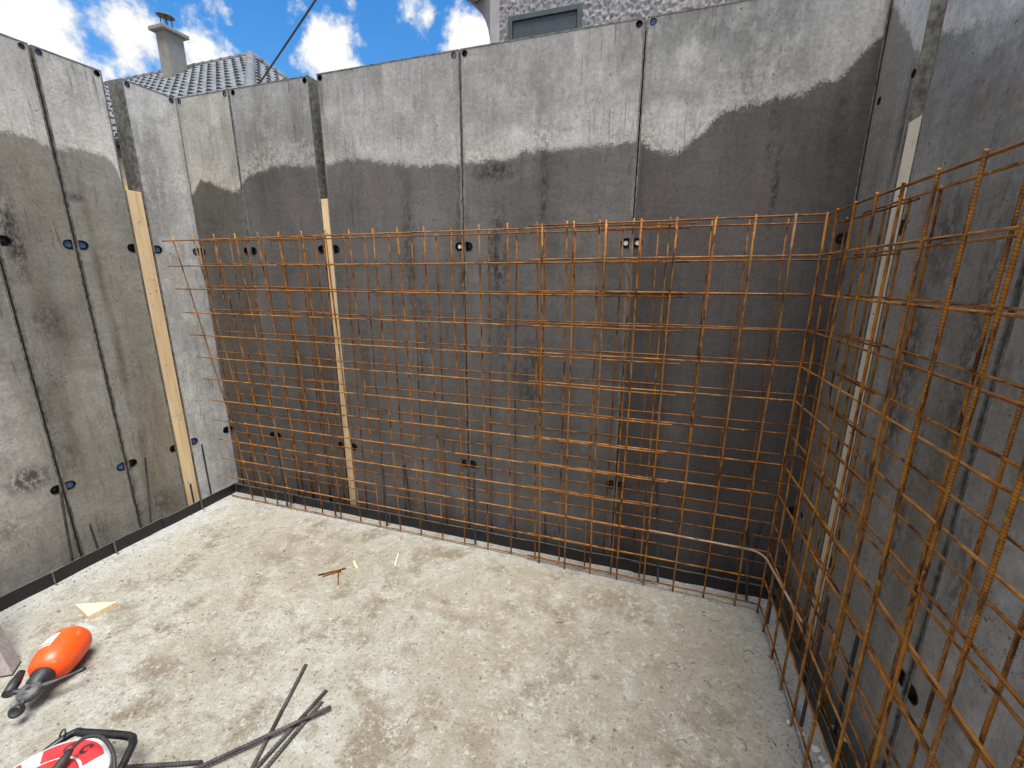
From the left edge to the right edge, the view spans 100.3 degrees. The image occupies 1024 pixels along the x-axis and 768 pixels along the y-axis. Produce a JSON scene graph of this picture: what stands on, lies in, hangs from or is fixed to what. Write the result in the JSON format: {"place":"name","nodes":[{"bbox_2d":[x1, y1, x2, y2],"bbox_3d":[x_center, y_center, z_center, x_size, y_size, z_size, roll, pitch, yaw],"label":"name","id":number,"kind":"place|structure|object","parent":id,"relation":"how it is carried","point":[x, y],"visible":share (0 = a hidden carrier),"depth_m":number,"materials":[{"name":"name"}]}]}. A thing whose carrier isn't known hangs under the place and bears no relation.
{"place":"outdoors","nodes":[
{"label":"outdoors","id":0,"kind":"place"},
{"bbox_2d":[0,0,489,81],"label":"sky","id":1,"kind":"structure","parent":0,"point":[112,37],"materials":[{"name":"blue"}]},
{"bbox_2d":[466,0,916,68],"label":"rough cast house","id":2,"kind":"structure","parent":0,"point":[505,20],"depth_m":4.42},
{"bbox_2d":[508,3,582,39],"bbox_3d":[0.340,-3.509,4.554,0.794,0.785,0.063,5,15,18],"label":"window","id":3,"kind":"structure","parent":2,"relation":"in","point":[568,17],"depth_m":4.46,"materials":[{"name":"grey glass"}]},
{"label":"ground","id":4,"kind":"structure","parent":0,"visible":0},
{"bbox_2d":[103,12,288,185],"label":"tiled house","id":5,"kind":"structure","parent":4,"relation":"on","point":[176,76],"depth_m":11.77,"materials":[{"name":"grey tile"}]},
{"bbox_2d":[258,0,316,83],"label":"overhead cable","id":6,"kind":"object","parent":5,"relation":"attached to","point":[290,37],"visible":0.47,"depth_m":6.58,"materials":[{"name":"black rubber"}]},
{"bbox_2d":[0,482,902,767],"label":"slab","id":7,"kind":"structure","parent":4,"relation":"on","point":[480,686],"depth_m":1.85,"materials":[{"name":"concrete"}]},
{"bbox_2d":[0,625,20,677],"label":"timber prop","id":8,"kind":"object","parent":7,"relation":"on","point":[10,662],"visible":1,"depth_m":1.78,"materials":[{"name":"wood"}]},
{"bbox_2d":[0,266,79,596],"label":"formwork panel","id":9,"kind":"object","parent":7,"relation":"on","point":[33,542],"visible":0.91,"depth_m":2.21,"materials":[{"name":"grey concrete"}]},
{"bbox_2d":[1,626,91,718],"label":"pressure sprayer","id":10,"kind":"object","parent":7,"relation":"on","point":[58,656],"visible":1,"depth_m":1.68,"materials":[{"name":"orange plastic"}]},
{"bbox_2d":[59,490,73,561],"bbox_3d":[-2.455,0.810,2.359,0.014,0.477,0.047,5,15,18],"label":"starter bar","id":11,"kind":"object","parent":7,"relation":"on","point":[66,524],"visible":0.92,"depth_m":2.35,"materials":[{"name":"grey metal"}]},
{"bbox_2d":[0,33,139,556],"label":"formwork panel","id":12,"kind":"object","parent":7,"relation":"on","point":[40,268],"visible":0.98,"depth_m":2.28,"materials":[{"name":"grey concrete"}]},
{"bbox_2d":[14,727,137,767],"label":"cable reel","id":13,"kind":"object","parent":7,"relation":"on","point":[92,748],"visible":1,"depth_m":1.35,"materials":[{"name":"red plastic"}]},
{"bbox_2d":[88,523,98,549],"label":"starter bar","id":14,"kind":"object","parent":7,"relation":"on","point":[93,535],"visible":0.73,"depth_m":2.47,"materials":[{"name":"grey metal"}]},
{"bbox_2d":[75,602,116,619],"bbox_3d":[-2.054,1.105,2.074,0.189,0.027,0.088,-1,14,-5],"label":"wood wedge","id":15,"kind":"object","parent":7,"relation":"on","point":[89,611],"visible":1,"depth_m":2.08,"materials":[{"name":"brown wood"}]},
{"bbox_2d":[28,44,187,527],"bbox_3d":[-2.403,-0.408,2.598,0.122,2.710,0.290,5,15,18],"label":"formwork panel","id":16,"kind":"object","parent":7,"relation":"on","point":[72,93],"visible":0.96,"depth_m":2.51,"materials":[{"name":"grey concrete"}]},
{"bbox_2d":[0,483,235,611],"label":"waterstop strip","id":17,"kind":"object","parent":7,"relation":"on","point":[29,589],"visible":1,"depth_m":2.48,"materials":[{"name":"black rubber"}]},
{"bbox_2d":[144,456,151,522],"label":"starter bar","id":18,"kind":"object","parent":7,"relation":"on","point":[148,492],"visible":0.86,"depth_m":2.73,"materials":[{"name":"grey metal"}]},
{"bbox_2d":[123,180,199,505],"bbox_3d":[-2.337,-0.185,2.842,0.105,2.160,0.080,5,15,18],"label":"filler timber","id":19,"kind":"object","parent":7,"relation":"on","point":[147,267],"visible":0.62,"depth_m":2.79,"materials":[{"name":"brown wood"}]},
{"bbox_2d":[126,760,202,767],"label":"loose bar","id":20,"kind":"object","parent":7,"relation":"on","point":[171,764],"visible":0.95,"depth_m":1.43,"materials":[{"name":"grey metal"}]},
{"bbox_2d":[107,78,237,499],"bbox_3d":[-2.263,-0.510,3.013,0.122,2.710,0.417,5,15,18],"label":"formwork panel","id":21,"kind":"object","parent":7,"relation":"on","point":[150,141],"visible":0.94,"depth_m":2.85,"materials":[{"name":"grey concrete"}]},
{"bbox_2d":[189,483,194,503],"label":"starter bar","id":22,"kind":"object","parent":7,"relation":"on","point":[192,495],"visible":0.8,"depth_m":3.00,"materials":[{"name":"grey metal"}]},
{"bbox_2d":[201,444,211,494],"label":"starter bar","id":23,"kind":"object","parent":7,"relation":"on","point":[206,469],"visible":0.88,"depth_m":3.08,"materials":[{"name":"grey metal"}]},
{"bbox_2d":[175,89,283,490],"bbox_3d":[-1.941,-0.522,3.067,0.449,2.710,0.122,5,15,18],"label":"formwork panel","id":24,"kind":"object","parent":7,"relation":"on","point":[208,138],"visible":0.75,"depth_m":2.92,"materials":[{"name":"grey concrete"}]},
{"bbox_2d":[193,705,331,767],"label":"loose bar","id":25,"kind":"object","parent":7,"relation":"on","point":[253,742],"visible":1,"depth_m":1.50,"materials":[{"name":"grey metal"}]},
{"bbox_2d":[198,237,349,503],"bbox_3d":[-1.614,-0.043,2.933,1.051,1.832,0.019,5,15,18],"label":"steel mesh","id":26,"kind":"object","parent":7,"relation":"on","point":[267,375],"visible":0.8,"depth_m":2.90,"materials":[{"name":"brown metal"}]},
{"bbox_2d":[250,664,307,767],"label":"loose bar","id":27,"kind":"object","parent":7,"relation":"on","point":[263,745],"visible":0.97,"depth_m":1.59,"materials":[{"name":"grey metal"}]},
{"bbox_2d":[274,434,287,505],"bbox_3d":[-1.618,0.613,2.999,0.034,0.555,0.014,5,15,18],"label":"starter bar","id":28,"kind":"object","parent":7,"relation":"on","point":[281,470],"visible":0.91,"depth_m":2.99,"materials":[{"name":"brown metal"}]},
{"bbox_2d":[228,75,349,503],"bbox_3d":[-1.436,-0.481,2.907,0.602,2.710,0.122,5,15,18],"label":"formwork panel","id":29,"kind":"object","parent":7,"relation":"on","point":[278,136],"visible":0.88,"depth_m":2.74,"materials":[{"name":"grey concrete"}]},
{"bbox_2d":[254,689,327,767],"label":"loose bar","id":30,"kind":"object","parent":7,"relation":"on","point":[283,737],"visible":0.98,"depth_m":1.52,"materials":[{"name":"grey metal"}]},
{"bbox_2d":[264,700,322,767],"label":"loose bar","id":31,"kind":"object","parent":7,"relation":"on","point":[286,743],"visible":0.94,"depth_m":1.51,"materials":[{"name":"grey metal"}]},
{"bbox_2d":[300,467,304,496],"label":"starter bar","id":32,"kind":"object","parent":7,"relation":"on","point":[302,481],"visible":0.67,"depth_m":3.11,"materials":[{"name":"grey metal"}]},
{"bbox_2d":[318,568,345,575],"bbox_3d":[-1.000,1.042,2.374,0.142,0.008,0.008,-6,15,-24],"label":"bar offcut","id":33,"kind":"object","parent":7,"relation":"on","point":[331,571],"visible":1,"depth_m":2.37,"materials":[{"name":"brown metal"}]},
{"bbox_2d":[329,459,336,517],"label":"starter bar","id":34,"kind":"object","parent":7,"relation":"on","point":[332,488],"visible":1,"depth_m":2.87,"materials":[{"name":"grey metal"}]},
{"bbox_2d":[321,199,355,504],"bbox_3d":[-1.125,-0.135,2.880,0.049,2.053,0.105,5,15,18],"label":"filler timber","id":35,"kind":"object","parent":7,"relation":"on","point":[325,215],"visible":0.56,"depth_m":2.80,"materials":[{"name":"brown wood"}]},
{"bbox_2d":[382,467,387,525],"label":"starter bar","id":36,"kind":"object","parent":7,"relation":"on","point":[384,496],"visible":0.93,"depth_m":2.77,"materials":[{"name":"grey metal"}]},
{"bbox_2d":[316,49,470,526],"bbox_3d":[-0.673,-0.419,2.665,0.884,2.710,0.122,5,15,18],"label":"formwork panel","id":37,"kind":"object","parent":7,"relation":"on","point":[392,139],"visible":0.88,"depth_m":2.52,"materials":[{"name":"grey concrete"}]},
{"bbox_2d":[404,464,411,516],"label":"starter bar","id":38,"kind":"object","parent":7,"relation":"on","point":[407,490],"visible":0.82,"depth_m":2.83,"materials":[{"name":"grey metal"}]},
{"bbox_2d":[6,498,814,767],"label":"grit","id":39,"kind":"object","parent":7,"relation":"on","point":[392,641],"visible":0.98,"depth_m":1.93,"materials":[{"name":"grey gravel"}]},
{"bbox_2d":[162,217,696,579],"bbox_3d":[-0.725,0.063,2.509,3.170,1.843,0.089,5,15,18],"label":"steel mesh","id":40,"kind":"object","parent":7,"relation":"on","point":[431,349],"visible":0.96,"depth_m":2.40,"materials":[{"name":"brown metal"}]},
{"bbox_2d":[473,470,475,544],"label":"starter bar","id":41,"kind":"object","parent":7,"relation":"on","point":[474,492],"visible":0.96,"depth_m":2.56,"materials":[{"name":"brown metal"}]},
{"bbox_2d":[273,225,689,561],"bbox_3d":[-0.347,0.065,2.546,2.451,1.832,0.019,5,15,18],"label":"steel mesh","id":42,"kind":"object","parent":7,"relation":"on","point":[441,368],"visible":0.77,"depth_m":2.53,"materials":[{"name":"brown metal"}]},
{"bbox_2d":[236,484,769,599],"bbox_3d":[-0.392,0.929,2.715,3.596,0.077,0.050,5,15,18],"label":"waterstop strip","id":43,"kind":"object","parent":7,"relation":"on","point":[722,584],"visible":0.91,"depth_m":2.56,"materials":[{"name":"black rubber"}]},
{"bbox_2d":[544,514,546,542],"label":"starter bar","id":44,"kind":"object","parent":7,"relation":"on","point":[545,515],"visible":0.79,"depth_m":2.57,"materials":[{"name":"grey metal"}]},
{"bbox_2d":[460,17,646,554],"bbox_3d":[0.178,-0.349,2.395,0.896,2.710,0.122,5,15,18],"label":"formwork panel","id":45,"kind":"object","parent":7,"relation":"on","point":[550,128],"visible":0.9,"depth_m":2.24,"materials":[{"name":"grey concrete"}]},
{"bbox_2d":[656,482,658,581],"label":"starter bar","id":46,"kind":"object","parent":7,"relation":"on","point":[657,509],"visible":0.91,"depth_m":2.23,"materials":[{"name":"brown metal"}]},
{"bbox_2d":[721,551,726,578],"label":"starter bar","id":47,"kind":"object","parent":7,"relation":"on","point":[723,566],"visible":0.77,"depth_m":2.27,"materials":[{"name":"grey metal"}]},
{"bbox_2d":[745,507,748,600],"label":"starter bar","id":48,"kind":"object","parent":7,"relation":"on","point":[747,565],"visible":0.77,"depth_m":2.14,"materials":[{"name":"grey metal"}]},
{"bbox_2d":[584,196,919,676],"bbox_3d":[0.814,0.222,1.881,1.011,1.839,0.577,5,15,18],"label":"steel mesh","id":49,"kind":"object","parent":7,"relation":"on","point":[858,341],"visible":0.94,"depth_m":1.95,"materials":[{"name":"brown metal"}]},
{"bbox_2d":[613,0,891,586],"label":"formwork panel","id":50,"kind":"object","parent":7,"relation":"on","point":[757,107],"visible":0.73,"depth_m":1.96,"materials":[{"name":"grey concrete"}]},
{"bbox_2d":[748,519,763,582],"bbox_3d":[1.255,0.886,2.214,0.034,0.420,0.013,5,15,18],"label":"starter bar","id":51,"kind":"object","parent":7,"relation":"on","point":[756,544],"visible":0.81,"depth_m":2.20,"materials":[{"name":"metal"}]},
{"bbox_2d":[766,571,776,623],"bbox_3d":[1.216,1.006,2.001,0.014,0.291,0.014,5,15,18],"label":"starter bar","id":52,"kind":"object","parent":7,"relation":"on","point":[770,604],"visible":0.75,"depth_m":2.00,"materials":[{"name":"metal"}]},
{"bbox_2d":[527,141,1023,767],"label":"steel mesh","id":53,"kind":"object","parent":7,"relation":"on","point":[1013,503],"visible":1,"depth_m":1.32,"materials":[{"name":"brown metal"}]},
{"bbox_2d":[649,529,802,622],"bbox_3d":[1.014,0.801,1.968,0.302,0.016,0.718,-9,17,-32],"label":"bent bar","id":54,"kind":"object","parent":53,"relation":"attached to","point":[781,585],"visible":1,"depth_m":2.03,"materials":[{"name":"brown metal"}]},
{"bbox_2d":[798,574,813,642],"bbox_3d":[1.291,0.994,1.881,0.014,0.371,0.015,5,15,18],"label":"starter bar","id":55,"kind":"object","parent":7,"relation":"on","point":[807,606],"visible":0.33,"depth_m":1.87,"materials":[{"name":"metal"}]},
{"bbox_2d":[773,591,842,767],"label":"waterstop strip","id":56,"kind":"object","parent":7,"relation":"on","point":[827,737],"visible":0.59,"depth_m":1.64,"materials":[{"name":"black rubber"}]},
{"bbox_2d":[799,594,829,727],"bbox_3d":[1.078,0.997,1.524,0.014,0.534,0.067,12,18,39],"label":"starter bar","id":57,"kind":"object","parent":7,"relation":"on","point":[817,651],"visible":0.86,"depth_m":1.51,"materials":[{"name":"metal"}]},
{"bbox_2d":[810,744,820,753],"bbox_3d":[1.056,1.270,1.489,0.029,0.016,0.031,-3,14,-12],"label":"mortar lump","id":58,"kind":"object","parent":7,"relation":"on","point":[815,749],"visible":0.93,"depth_m":1.48,"materials":[{"name":"grey concrete"}]},
{"bbox_2d":[818,756,824,762],"bbox_3d":[1.055,1.279,1.457,0.021,0.011,0.021,5,15,18],"label":"mortar lump","id":59,"kind":"object","parent":7,"relation":"on","point":[821,759],"visible":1,"depth_m":1.45,"materials":[{"name":"grey concrete"}]},
{"bbox_2d":[823,764,831,767],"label":"mortar lump","id":60,"kind":"object","parent":7,"relation":"on","point":[826,766],"visible":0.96,"depth_m":1.43,"materials":[{"name":"grey concrete"}]},
{"bbox_2d":[833,634,859,735],"bbox_3d":[1.161,1.056,1.487,0.013,0.440,0.014,5,15,18],"label":"starter bar","id":61,"kind":"object","parent":7,"relation":"on","point":[849,673],"visible":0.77,"depth_m":1.48,"materials":[{"name":"metal"}]},
{"bbox_2d":[805,115,921,647],"bbox_3d":[1.389,0.146,1.662,0.105,2.110,0.077,5,15,18],"label":"filler timber","id":62,"kind":"object","parent":7,"relation":"on","point":[909,150],"visible":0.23,"depth_m":1.59,"materials":[{"name":"brown wood"}]},
{"bbox_2d":[786,0,945,633],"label":"formwork panel","id":63,"kind":"object","parent":7,"relation":"on","point":[910,44],"visible":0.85,"depth_m":1.66,"materials":[{"name":"grey concrete"}]},
{"bbox_2d":[788,160,1023,767],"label":"steel mesh","id":64,"kind":"object","parent":7,"relation":"on","point":[1019,629],"visible":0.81,"depth_m":1.08,"materials":[{"name":"brown metal"}]},
{"bbox_2d":[811,0,1023,767],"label":"formwork panel","id":65,"kind":"object","parent":7,"relation":"on","point":[974,106],"visible":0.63,"depth_m":1.24,"materials":[{"name":"grey concrete"}]},
{"bbox_2d":[885,278,1023,767],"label":"formwork panel","id":66,"kind":"object","parent":7,"relation":"on","point":[992,642],"visible":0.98,"depth_m":0.99,"materials":[{"name":"grey concrete"}]}
]}

